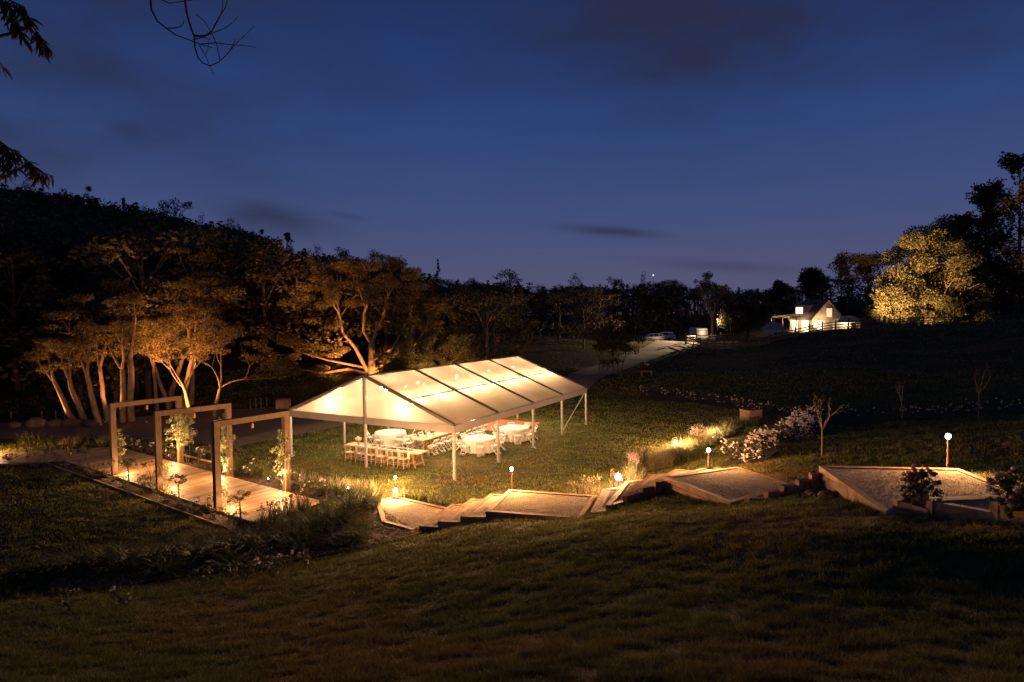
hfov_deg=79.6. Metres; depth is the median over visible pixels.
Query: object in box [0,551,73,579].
flax clump
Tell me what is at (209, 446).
standard rose
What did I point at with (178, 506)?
bark chips
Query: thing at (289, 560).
white rose
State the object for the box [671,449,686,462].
green clump
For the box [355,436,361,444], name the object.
flower vase
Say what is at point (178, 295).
uplit tree
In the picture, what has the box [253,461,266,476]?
iris clump
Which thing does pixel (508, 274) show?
skyline tree
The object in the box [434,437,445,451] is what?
folding chair
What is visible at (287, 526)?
flax clump
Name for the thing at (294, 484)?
white rose bush
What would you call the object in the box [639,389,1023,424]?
garden bed
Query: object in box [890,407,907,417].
border flower
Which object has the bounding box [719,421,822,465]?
garden bed
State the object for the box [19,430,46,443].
strappy clump
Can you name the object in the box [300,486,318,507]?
dried flower stalks
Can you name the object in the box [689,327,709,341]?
camper van
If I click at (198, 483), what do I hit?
boardwalk
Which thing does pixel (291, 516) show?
flax clump
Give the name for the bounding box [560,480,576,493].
dried lavender
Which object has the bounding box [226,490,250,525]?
standard rose
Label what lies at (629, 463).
lavender
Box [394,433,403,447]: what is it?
folding chair
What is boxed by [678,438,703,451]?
blond grass
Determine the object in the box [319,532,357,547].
flax clump
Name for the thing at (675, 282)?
skyline tree
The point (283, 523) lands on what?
flax clump
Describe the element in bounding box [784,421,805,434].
white flower bush
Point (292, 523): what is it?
flax clump
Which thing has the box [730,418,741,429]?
green clump
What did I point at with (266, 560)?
white rose
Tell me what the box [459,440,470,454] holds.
folding chair
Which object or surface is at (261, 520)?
dried flower stalks
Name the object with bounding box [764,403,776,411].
border flower
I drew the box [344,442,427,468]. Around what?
trestle table
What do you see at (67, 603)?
white rose
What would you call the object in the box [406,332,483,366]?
bush
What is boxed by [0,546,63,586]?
flax clump
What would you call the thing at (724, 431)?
green clump
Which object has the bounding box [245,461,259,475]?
iris clump
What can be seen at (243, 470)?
iris clump
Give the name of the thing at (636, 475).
lavender
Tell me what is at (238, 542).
flax clump
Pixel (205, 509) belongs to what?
rose bush
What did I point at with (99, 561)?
flax clump
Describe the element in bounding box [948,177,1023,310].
tall tree
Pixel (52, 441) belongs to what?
strappy clump
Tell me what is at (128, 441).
white rose bush
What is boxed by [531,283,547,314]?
skyline tree
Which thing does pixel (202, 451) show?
white rose bush
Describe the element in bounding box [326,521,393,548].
flax clump
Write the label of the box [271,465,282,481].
white rose bush
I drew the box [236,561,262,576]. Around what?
white rose
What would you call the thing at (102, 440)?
strappy clump
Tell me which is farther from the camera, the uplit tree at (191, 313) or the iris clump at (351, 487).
the uplit tree at (191, 313)
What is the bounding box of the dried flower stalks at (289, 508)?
[278,499,294,518]
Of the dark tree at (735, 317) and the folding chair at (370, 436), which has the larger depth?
the dark tree at (735, 317)
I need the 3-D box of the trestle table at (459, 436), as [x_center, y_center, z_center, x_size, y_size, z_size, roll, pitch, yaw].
[-2.906,5.527,37.040,0.845,0.769,2.815,1,3,29]
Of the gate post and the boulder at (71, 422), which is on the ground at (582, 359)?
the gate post
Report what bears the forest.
on the ground at (582, 359)
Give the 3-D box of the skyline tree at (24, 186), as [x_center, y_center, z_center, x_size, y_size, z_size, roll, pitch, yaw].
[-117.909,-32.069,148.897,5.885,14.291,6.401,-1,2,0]
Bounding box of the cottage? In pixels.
[771,292,842,333]
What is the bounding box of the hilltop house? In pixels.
[662,280,674,288]
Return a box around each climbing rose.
[116,424,128,473]
[152,459,174,488]
[163,413,197,463]
[210,480,230,506]
[214,413,236,477]
[269,427,294,491]
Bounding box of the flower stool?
[427,444,433,455]
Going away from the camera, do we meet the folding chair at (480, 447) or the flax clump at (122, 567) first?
the flax clump at (122, 567)
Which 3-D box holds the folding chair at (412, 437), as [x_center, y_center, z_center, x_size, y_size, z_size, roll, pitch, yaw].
[-5.353,5.636,34.385,0.539,0.832,0.432,1,3,33]
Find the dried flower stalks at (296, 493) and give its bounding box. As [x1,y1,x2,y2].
[292,489,310,509]
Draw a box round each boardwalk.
[0,446,121,465]
[59,448,318,522]
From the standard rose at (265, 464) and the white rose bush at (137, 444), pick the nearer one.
the standard rose at (265, 464)
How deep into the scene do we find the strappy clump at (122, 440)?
36.27 m
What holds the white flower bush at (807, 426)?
on the garden bed at (772, 452)
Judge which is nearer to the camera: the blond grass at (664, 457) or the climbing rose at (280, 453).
the climbing rose at (280, 453)
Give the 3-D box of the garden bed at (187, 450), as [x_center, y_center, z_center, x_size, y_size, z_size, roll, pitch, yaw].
[-21.893,6.085,35.894,9.892,0.001,3.001,0,3,22]
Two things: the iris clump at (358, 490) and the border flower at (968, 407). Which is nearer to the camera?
the iris clump at (358, 490)
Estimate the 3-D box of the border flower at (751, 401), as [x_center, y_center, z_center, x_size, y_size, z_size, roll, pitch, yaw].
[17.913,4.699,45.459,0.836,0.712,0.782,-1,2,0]
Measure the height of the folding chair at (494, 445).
0.832 m
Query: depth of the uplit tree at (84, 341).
41.76 m
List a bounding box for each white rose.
[49,588,84,611]
[105,585,141,605]
[191,566,213,582]
[217,560,240,577]
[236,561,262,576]
[249,556,263,573]
[258,555,279,573]
[259,553,280,570]
[264,559,284,578]
[273,550,293,569]
[295,548,310,565]
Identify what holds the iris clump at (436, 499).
on the ground at (582, 359)
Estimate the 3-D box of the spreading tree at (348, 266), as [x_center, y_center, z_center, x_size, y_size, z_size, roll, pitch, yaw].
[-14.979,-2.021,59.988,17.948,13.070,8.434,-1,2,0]
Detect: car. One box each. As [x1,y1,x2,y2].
[636,333,663,340]
[659,332,675,340]
[761,322,786,336]
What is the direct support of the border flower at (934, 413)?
on the garden bed at (659, 396)
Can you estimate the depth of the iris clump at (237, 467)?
29.67 m
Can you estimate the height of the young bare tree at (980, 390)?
3.134 m
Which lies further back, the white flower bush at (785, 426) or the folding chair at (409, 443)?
the folding chair at (409, 443)
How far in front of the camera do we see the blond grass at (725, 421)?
38.42 m
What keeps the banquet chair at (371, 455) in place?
on the ground at (582, 359)
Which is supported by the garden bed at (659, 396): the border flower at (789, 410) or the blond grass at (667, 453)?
the border flower at (789, 410)
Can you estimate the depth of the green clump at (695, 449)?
30.46 m
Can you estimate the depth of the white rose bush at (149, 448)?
33.64 m
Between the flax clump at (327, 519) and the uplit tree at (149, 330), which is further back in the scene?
the uplit tree at (149, 330)
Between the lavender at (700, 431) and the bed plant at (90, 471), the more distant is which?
the lavender at (700, 431)
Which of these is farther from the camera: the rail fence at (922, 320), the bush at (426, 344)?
the rail fence at (922, 320)
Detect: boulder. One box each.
[7,421,21,427]
[24,417,47,427]
[48,419,62,426]
[61,418,82,426]
[83,420,98,426]
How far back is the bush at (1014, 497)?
12.17 m
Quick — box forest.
[0,182,1023,410]
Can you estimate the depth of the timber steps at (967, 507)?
13.19 m
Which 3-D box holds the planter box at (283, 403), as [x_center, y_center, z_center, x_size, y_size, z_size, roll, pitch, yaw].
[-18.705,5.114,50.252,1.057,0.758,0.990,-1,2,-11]
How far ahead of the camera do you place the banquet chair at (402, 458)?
29.92 m
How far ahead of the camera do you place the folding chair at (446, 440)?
34.08 m
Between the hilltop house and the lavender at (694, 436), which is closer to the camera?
the lavender at (694, 436)
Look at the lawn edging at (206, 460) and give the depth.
31.71 m
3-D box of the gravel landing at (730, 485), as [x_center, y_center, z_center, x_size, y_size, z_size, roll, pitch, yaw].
[7.410,4.998,20.483,3.294,0.576,3.317,-2,3,-22]
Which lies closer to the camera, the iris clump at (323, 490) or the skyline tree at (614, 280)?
the iris clump at (323, 490)
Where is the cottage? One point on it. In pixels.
(810, 312)
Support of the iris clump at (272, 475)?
on the garden bed at (235, 473)
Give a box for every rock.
[804,488,817,493]
[818,490,837,498]
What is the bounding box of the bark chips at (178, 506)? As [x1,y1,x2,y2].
[51,461,247,525]
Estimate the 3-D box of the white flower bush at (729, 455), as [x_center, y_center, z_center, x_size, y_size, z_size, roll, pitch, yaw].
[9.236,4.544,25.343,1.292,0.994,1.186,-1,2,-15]
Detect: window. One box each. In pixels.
[795,307,802,313]
[817,320,823,329]
[826,308,832,317]
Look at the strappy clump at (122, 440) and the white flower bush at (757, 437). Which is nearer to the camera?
the white flower bush at (757, 437)
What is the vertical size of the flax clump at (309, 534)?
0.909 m
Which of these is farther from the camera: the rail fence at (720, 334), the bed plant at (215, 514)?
the rail fence at (720, 334)
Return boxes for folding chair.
[367,431,372,443]
[372,434,382,444]
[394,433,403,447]
[403,435,413,447]
[410,433,421,448]
[427,439,438,454]
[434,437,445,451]
[441,435,451,450]
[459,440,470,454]
[476,441,484,456]
[479,424,487,434]
[489,439,501,454]
[499,429,507,441]
[513,430,521,443]
[524,428,535,442]
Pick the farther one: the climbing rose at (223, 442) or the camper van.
the camper van
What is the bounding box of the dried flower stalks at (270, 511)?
[263,500,276,520]
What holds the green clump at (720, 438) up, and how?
on the ground at (582, 359)
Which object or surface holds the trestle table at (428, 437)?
on the ground at (582, 359)
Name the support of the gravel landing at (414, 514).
on the ground at (582, 359)
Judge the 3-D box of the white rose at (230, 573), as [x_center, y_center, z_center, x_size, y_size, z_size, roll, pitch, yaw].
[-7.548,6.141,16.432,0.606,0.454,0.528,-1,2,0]
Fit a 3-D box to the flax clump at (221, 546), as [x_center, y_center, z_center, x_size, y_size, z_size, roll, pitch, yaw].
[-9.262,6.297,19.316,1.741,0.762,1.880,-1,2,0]
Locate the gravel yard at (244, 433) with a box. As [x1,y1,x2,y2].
[0,400,416,445]
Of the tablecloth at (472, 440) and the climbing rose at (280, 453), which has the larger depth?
the tablecloth at (472, 440)
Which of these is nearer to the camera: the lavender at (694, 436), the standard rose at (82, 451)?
the standard rose at (82, 451)
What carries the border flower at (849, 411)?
on the garden bed at (659, 396)
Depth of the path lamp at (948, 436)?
18.34 m
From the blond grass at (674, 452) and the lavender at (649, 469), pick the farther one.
the blond grass at (674, 452)
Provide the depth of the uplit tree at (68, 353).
42.40 m
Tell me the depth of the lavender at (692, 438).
34.02 m
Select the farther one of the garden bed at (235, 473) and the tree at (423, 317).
the tree at (423, 317)
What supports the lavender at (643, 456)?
on the ground at (582, 359)
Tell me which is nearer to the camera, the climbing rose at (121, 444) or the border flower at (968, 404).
the climbing rose at (121, 444)
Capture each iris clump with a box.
[223,454,241,464]
[233,457,243,471]
[239,460,250,473]
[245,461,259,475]
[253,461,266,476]
[260,464,276,477]
[269,469,281,479]
[292,468,306,481]
[296,476,311,491]
[297,473,318,484]
[307,474,323,486]
[315,480,329,495]
[320,475,335,487]
[327,476,343,488]
[331,481,351,496]
[337,476,352,491]
[344,478,362,491]
[352,479,373,491]
[352,484,365,498]
[362,481,381,494]
[398,487,409,497]
[406,490,420,500]
[417,493,431,501]
[430,496,439,504]
[439,496,450,506]
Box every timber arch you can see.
[108,396,183,474]
[153,403,232,492]
[211,410,290,511]
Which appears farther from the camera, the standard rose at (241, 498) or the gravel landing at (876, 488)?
the standard rose at (241, 498)
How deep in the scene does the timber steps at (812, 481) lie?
17.97 m
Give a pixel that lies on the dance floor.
(502, 422)
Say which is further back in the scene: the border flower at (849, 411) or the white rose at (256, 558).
the border flower at (849, 411)
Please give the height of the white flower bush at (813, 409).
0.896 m
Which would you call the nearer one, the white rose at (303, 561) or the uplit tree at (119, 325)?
the white rose at (303, 561)
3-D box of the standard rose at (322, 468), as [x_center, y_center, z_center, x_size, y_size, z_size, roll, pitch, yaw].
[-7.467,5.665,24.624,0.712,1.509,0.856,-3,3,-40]
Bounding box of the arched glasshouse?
[832,315,859,328]
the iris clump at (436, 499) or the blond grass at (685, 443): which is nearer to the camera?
the iris clump at (436, 499)
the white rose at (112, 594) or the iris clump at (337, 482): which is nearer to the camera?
the white rose at (112, 594)
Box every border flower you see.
[637,361,653,372]
[674,388,684,396]
[734,401,748,408]
[748,400,759,407]
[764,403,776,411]
[770,405,784,413]
[780,407,799,414]
[835,407,853,417]
[843,409,859,418]
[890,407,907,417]
[903,406,921,416]
[927,406,949,416]
[944,402,962,415]
[959,402,976,414]
[960,398,977,410]
[964,401,982,411]
[987,400,1004,410]
[994,398,1013,410]
[1012,399,1023,407]
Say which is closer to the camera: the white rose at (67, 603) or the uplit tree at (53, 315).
the white rose at (67, 603)
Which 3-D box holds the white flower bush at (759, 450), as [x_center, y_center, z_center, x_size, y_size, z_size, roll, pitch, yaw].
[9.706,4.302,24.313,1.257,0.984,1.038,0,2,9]
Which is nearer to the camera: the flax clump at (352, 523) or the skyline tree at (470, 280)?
the flax clump at (352, 523)
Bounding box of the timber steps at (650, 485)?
[590,467,722,515]
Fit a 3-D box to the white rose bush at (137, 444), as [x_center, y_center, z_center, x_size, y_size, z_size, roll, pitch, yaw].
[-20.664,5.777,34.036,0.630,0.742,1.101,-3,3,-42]
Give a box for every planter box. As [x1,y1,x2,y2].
[275,398,290,408]
[740,408,761,421]
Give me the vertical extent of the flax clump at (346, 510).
0.985 m
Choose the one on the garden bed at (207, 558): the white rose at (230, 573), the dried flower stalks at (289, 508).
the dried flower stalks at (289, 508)
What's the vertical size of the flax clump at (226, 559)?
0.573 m
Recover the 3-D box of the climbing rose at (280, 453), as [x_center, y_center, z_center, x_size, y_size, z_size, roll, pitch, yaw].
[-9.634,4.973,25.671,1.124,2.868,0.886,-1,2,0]
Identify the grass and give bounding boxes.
[0,472,1023,681]
[543,318,1023,371]
[642,454,667,470]
[645,453,676,468]
[647,449,675,468]
[650,451,670,462]
[650,451,680,462]
[651,446,678,456]
[653,448,675,461]
[662,445,682,457]
[665,444,690,455]
[673,436,694,447]
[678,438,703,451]
[700,431,726,445]
[702,431,727,444]
[709,426,733,437]
[712,418,739,424]
[718,418,739,432]
[718,422,737,435]
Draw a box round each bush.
[1,453,18,460]
[15,449,35,458]
[34,449,49,457]
[43,445,61,456]
[64,447,73,456]
[89,459,115,477]
[118,435,134,447]
[123,437,135,448]
[133,439,144,451]
[135,473,153,493]
[136,460,154,484]
[147,442,153,453]
[153,484,177,498]
[162,443,176,458]
[192,494,213,510]
[195,447,205,462]
[218,504,244,518]
[242,458,258,476]
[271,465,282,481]
[280,470,299,488]
[291,478,313,494]
[305,478,327,495]
[372,359,409,373]
[395,345,435,368]
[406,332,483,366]
[433,339,482,364]
[720,438,750,461]
[728,440,757,459]
[740,436,772,461]
[746,430,778,446]
[750,429,771,447]
[752,430,778,447]
[763,429,788,445]
[772,422,800,431]
[774,424,802,440]
[776,424,805,440]
[777,417,789,431]
[784,410,797,419]
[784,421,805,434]
[795,411,817,418]
[795,418,818,434]
[798,418,824,434]
[799,407,815,417]
[802,416,820,432]
[807,409,829,421]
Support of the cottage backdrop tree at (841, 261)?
on the ground at (582, 359)
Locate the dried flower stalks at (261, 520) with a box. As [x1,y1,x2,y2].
[251,503,273,525]
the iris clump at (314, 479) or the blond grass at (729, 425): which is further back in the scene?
the blond grass at (729, 425)
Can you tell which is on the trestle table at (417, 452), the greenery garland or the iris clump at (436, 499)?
the greenery garland
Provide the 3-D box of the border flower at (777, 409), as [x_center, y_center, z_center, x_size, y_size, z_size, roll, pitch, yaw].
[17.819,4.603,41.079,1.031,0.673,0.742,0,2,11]
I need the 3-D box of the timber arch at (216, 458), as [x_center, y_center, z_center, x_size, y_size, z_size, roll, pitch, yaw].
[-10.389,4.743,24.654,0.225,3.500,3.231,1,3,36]
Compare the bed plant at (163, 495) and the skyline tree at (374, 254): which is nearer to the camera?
the bed plant at (163, 495)
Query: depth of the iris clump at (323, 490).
25.53 m
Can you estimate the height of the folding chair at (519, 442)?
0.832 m
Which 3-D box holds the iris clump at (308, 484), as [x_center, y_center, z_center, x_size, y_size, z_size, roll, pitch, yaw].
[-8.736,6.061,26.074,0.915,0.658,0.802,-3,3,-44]
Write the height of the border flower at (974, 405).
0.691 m
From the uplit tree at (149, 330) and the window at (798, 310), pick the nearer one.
the uplit tree at (149, 330)
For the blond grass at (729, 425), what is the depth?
37.00 m
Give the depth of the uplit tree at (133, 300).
43.68 m
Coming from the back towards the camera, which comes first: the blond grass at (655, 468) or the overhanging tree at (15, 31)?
the blond grass at (655, 468)
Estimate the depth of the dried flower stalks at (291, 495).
23.39 m
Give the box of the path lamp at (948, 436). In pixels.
[945,434,950,467]
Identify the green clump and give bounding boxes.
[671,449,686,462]
[681,447,701,461]
[689,442,708,455]
[695,445,712,459]
[709,430,724,441]
[716,426,730,437]
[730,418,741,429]
[739,417,751,427]
[746,415,759,426]
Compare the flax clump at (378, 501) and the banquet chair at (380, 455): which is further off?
the banquet chair at (380, 455)
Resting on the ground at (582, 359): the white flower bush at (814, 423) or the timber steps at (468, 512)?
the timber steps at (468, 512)
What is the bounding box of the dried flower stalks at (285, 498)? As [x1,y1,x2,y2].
[275,496,294,514]
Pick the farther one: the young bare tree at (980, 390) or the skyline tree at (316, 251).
the skyline tree at (316, 251)
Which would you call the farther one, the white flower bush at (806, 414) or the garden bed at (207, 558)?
the white flower bush at (806, 414)
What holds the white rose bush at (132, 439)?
on the garden bed at (235, 473)
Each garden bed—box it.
[47,507,424,593]
[48,461,248,527]
[56,438,203,456]
[128,448,361,503]
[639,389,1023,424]
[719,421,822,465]
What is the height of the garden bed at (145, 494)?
0.001 m
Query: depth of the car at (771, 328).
101.06 m
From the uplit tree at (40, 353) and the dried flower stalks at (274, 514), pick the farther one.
the uplit tree at (40, 353)
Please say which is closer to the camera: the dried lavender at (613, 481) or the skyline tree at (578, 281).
the dried lavender at (613, 481)
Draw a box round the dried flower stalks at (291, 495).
[286,492,296,512]
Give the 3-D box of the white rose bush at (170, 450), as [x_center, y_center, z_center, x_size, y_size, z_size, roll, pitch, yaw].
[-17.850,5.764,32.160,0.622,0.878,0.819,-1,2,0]
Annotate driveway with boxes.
[566,336,719,389]
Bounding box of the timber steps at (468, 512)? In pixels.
[419,494,502,533]
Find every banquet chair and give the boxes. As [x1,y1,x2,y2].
[344,444,356,459]
[355,446,363,461]
[367,447,376,463]
[375,448,386,463]
[387,450,398,465]
[397,451,407,468]
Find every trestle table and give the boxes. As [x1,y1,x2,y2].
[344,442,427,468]
[411,432,451,453]
[446,426,479,442]
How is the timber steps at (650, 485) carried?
on the ground at (582, 359)
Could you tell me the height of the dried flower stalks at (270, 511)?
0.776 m
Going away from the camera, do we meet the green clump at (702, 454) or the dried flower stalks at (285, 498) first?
the dried flower stalks at (285, 498)
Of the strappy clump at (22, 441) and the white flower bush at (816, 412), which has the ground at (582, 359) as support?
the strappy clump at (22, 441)
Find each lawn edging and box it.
[44,462,218,525]
[167,450,317,488]
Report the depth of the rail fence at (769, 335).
87.37 m
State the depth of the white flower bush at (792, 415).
35.91 m
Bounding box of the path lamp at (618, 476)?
[615,473,620,486]
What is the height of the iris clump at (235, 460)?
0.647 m
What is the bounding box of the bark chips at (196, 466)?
[129,446,333,500]
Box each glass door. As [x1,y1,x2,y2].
[792,320,797,330]
[801,320,808,331]
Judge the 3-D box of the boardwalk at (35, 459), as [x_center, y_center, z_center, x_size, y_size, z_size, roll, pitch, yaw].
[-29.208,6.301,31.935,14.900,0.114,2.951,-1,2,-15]
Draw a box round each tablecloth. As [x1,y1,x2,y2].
[373,429,407,445]
[462,434,496,453]
[499,425,530,441]
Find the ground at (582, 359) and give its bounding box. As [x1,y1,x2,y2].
[0,253,1023,681]
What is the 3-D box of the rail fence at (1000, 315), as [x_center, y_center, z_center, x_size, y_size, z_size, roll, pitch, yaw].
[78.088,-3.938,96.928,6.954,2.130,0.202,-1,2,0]
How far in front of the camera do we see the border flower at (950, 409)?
35.30 m
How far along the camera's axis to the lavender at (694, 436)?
33.30 m
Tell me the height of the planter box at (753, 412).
0.778 m
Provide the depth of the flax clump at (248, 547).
19.38 m
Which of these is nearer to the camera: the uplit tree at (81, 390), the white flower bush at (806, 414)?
the white flower bush at (806, 414)
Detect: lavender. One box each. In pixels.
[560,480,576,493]
[573,481,580,493]
[575,474,591,493]
[582,476,597,494]
[591,473,602,492]
[608,468,624,487]
[616,451,643,475]
[620,453,646,479]
[623,447,658,473]
[624,452,653,477]
[627,466,636,480]
[634,447,656,471]
[684,426,708,442]
[688,423,706,444]
[689,429,709,448]
[691,428,706,446]
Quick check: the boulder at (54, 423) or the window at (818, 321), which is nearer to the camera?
the boulder at (54, 423)
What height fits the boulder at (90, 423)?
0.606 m
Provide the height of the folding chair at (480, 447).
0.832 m
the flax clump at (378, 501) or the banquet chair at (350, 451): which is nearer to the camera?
the flax clump at (378, 501)
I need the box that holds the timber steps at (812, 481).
[745,471,820,502]
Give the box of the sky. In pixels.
[0,0,1023,314]
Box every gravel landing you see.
[378,496,445,529]
[485,489,596,520]
[664,466,786,506]
[819,466,1006,518]
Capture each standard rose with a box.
[76,446,95,469]
[119,458,137,483]
[162,437,171,454]
[168,473,186,504]
[204,444,211,467]
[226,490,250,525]
[254,459,270,483]
[316,465,335,498]
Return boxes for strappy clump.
[2,430,40,444]
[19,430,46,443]
[34,431,60,443]
[42,433,63,444]
[54,435,73,444]
[61,434,85,443]
[71,427,107,442]
[88,433,109,443]
[108,435,128,444]
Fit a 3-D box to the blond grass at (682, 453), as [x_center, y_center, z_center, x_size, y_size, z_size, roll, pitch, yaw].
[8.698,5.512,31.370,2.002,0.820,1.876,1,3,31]
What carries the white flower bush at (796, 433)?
on the garden bed at (772, 452)
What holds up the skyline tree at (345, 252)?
on the ground at (582, 359)
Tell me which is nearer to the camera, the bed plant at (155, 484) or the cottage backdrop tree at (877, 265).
the bed plant at (155, 484)
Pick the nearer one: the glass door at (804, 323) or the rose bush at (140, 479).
the rose bush at (140, 479)
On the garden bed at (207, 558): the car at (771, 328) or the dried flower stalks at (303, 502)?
the dried flower stalks at (303, 502)
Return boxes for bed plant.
[76,462,90,469]
[84,466,100,473]
[120,479,131,487]
[150,482,160,491]
[156,489,172,498]
[170,493,183,502]
[185,502,193,508]
[208,507,222,516]
[230,509,247,521]
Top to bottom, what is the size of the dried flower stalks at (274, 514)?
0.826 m
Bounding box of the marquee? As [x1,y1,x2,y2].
[289,355,587,481]
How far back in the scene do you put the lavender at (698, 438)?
33.09 m
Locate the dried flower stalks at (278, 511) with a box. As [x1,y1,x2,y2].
[268,495,284,516]
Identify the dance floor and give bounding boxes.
[471,419,540,431]
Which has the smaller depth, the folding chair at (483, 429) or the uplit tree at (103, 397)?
the folding chair at (483, 429)
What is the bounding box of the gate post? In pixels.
[883,316,885,326]
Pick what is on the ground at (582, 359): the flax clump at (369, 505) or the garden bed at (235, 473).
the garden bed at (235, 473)
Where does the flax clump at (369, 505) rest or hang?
on the garden bed at (207, 558)
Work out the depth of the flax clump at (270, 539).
19.72 m
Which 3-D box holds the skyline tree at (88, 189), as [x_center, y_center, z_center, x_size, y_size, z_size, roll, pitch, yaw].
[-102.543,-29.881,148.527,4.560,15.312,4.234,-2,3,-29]
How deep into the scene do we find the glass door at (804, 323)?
112.76 m
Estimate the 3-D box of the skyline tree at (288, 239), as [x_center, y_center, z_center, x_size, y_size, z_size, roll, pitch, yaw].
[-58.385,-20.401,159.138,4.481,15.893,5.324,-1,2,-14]
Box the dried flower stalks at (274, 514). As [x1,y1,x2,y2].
[268,504,283,525]
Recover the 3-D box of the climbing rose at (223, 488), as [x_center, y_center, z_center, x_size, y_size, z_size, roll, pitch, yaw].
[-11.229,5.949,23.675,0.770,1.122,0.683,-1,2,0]
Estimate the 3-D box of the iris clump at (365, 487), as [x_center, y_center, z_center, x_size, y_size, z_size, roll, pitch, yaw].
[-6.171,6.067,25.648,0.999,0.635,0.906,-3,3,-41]
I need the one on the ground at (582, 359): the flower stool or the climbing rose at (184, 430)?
the flower stool
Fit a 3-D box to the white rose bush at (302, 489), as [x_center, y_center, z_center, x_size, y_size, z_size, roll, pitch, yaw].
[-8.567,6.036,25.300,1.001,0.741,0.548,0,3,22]
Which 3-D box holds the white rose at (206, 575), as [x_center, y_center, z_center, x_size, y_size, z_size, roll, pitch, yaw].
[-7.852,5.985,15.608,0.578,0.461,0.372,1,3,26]
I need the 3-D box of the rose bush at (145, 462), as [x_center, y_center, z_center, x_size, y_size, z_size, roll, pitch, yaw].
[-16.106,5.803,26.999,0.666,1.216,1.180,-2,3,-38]
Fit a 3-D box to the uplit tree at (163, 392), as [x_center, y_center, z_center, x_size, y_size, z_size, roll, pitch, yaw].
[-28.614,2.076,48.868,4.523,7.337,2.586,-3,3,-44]
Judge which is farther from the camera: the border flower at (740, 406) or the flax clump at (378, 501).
the border flower at (740, 406)
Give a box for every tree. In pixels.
[0,0,255,192]
[15,180,35,191]
[22,337,74,417]
[40,279,129,395]
[42,337,86,424]
[62,321,109,425]
[63,328,142,405]
[81,325,120,421]
[83,186,93,205]
[94,320,143,422]
[102,292,146,421]
[107,315,288,417]
[121,197,126,210]
[125,322,182,409]
[136,315,170,410]
[148,271,245,407]
[158,197,193,218]
[164,247,227,405]
[172,295,217,407]
[226,216,240,228]
[266,254,448,377]
[284,232,294,251]
[308,243,322,255]
[334,246,353,258]
[361,248,380,263]
[388,307,464,365]
[436,259,445,287]
[464,277,480,284]
[493,268,523,287]
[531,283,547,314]
[567,273,583,287]
[581,326,626,373]
[597,324,645,373]
[606,276,625,304]
[640,271,650,306]
[670,279,683,315]
[693,271,731,339]
[717,302,776,338]
[764,279,788,321]
[796,266,829,299]
[812,393,849,455]
[827,250,882,310]
[859,214,1013,326]
[859,252,883,307]
[897,382,902,418]
[940,210,994,307]
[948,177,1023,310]
[953,151,1023,313]
[974,364,990,417]
[1007,227,1023,278]
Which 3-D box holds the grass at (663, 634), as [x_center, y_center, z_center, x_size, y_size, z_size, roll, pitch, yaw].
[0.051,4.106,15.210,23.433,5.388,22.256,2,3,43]
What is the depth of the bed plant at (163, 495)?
25.10 m
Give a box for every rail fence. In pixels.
[685,318,879,348]
[686,331,739,342]
[888,315,956,325]
[984,311,1023,320]
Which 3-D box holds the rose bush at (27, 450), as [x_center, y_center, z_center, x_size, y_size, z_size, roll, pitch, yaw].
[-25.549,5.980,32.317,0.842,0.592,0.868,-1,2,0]
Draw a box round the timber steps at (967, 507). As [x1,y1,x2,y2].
[892,495,1023,526]
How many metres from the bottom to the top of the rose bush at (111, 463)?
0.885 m
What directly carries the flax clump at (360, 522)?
on the garden bed at (207, 558)
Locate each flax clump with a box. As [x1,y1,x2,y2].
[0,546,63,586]
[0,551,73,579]
[15,544,79,580]
[27,540,120,575]
[68,535,139,570]
[90,547,153,577]
[95,536,161,561]
[120,537,187,565]
[130,551,193,578]
[139,529,204,560]
[146,535,224,564]
[191,529,244,555]
[202,545,257,567]
[204,528,269,550]
[223,538,285,565]
[229,525,302,556]
[232,530,281,553]
[248,515,309,541]
[258,518,321,543]
[262,517,312,530]
[269,508,322,525]
[270,528,326,555]
[272,513,336,544]
[274,515,297,529]
[278,521,326,540]
[279,501,360,545]
[296,500,356,535]
[306,495,376,529]
[318,481,385,517]
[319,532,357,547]
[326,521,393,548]
[328,530,372,547]
[330,506,370,531]
[332,480,399,511]
[333,516,375,538]
[340,515,373,533]
[351,484,399,507]
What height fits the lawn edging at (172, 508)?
0.060 m
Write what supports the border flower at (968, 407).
on the garden bed at (659, 396)
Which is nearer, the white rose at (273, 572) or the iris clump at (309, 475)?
the white rose at (273, 572)
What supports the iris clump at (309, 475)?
on the garden bed at (235, 473)
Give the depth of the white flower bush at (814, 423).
32.27 m
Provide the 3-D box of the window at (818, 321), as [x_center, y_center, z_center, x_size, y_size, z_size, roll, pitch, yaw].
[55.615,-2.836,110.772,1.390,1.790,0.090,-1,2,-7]
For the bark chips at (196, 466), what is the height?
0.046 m
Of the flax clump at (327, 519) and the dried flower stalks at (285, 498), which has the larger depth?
the dried flower stalks at (285, 498)
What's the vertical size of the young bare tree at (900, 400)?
2.335 m
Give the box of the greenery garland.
[369,445,411,450]
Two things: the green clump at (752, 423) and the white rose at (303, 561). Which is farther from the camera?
the green clump at (752, 423)
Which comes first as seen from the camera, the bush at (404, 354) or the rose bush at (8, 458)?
the rose bush at (8, 458)
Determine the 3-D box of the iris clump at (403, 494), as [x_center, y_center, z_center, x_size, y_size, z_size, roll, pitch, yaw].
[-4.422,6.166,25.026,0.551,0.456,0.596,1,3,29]
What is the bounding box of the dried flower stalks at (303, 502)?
[298,498,306,515]
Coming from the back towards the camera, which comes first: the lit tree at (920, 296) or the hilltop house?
the hilltop house

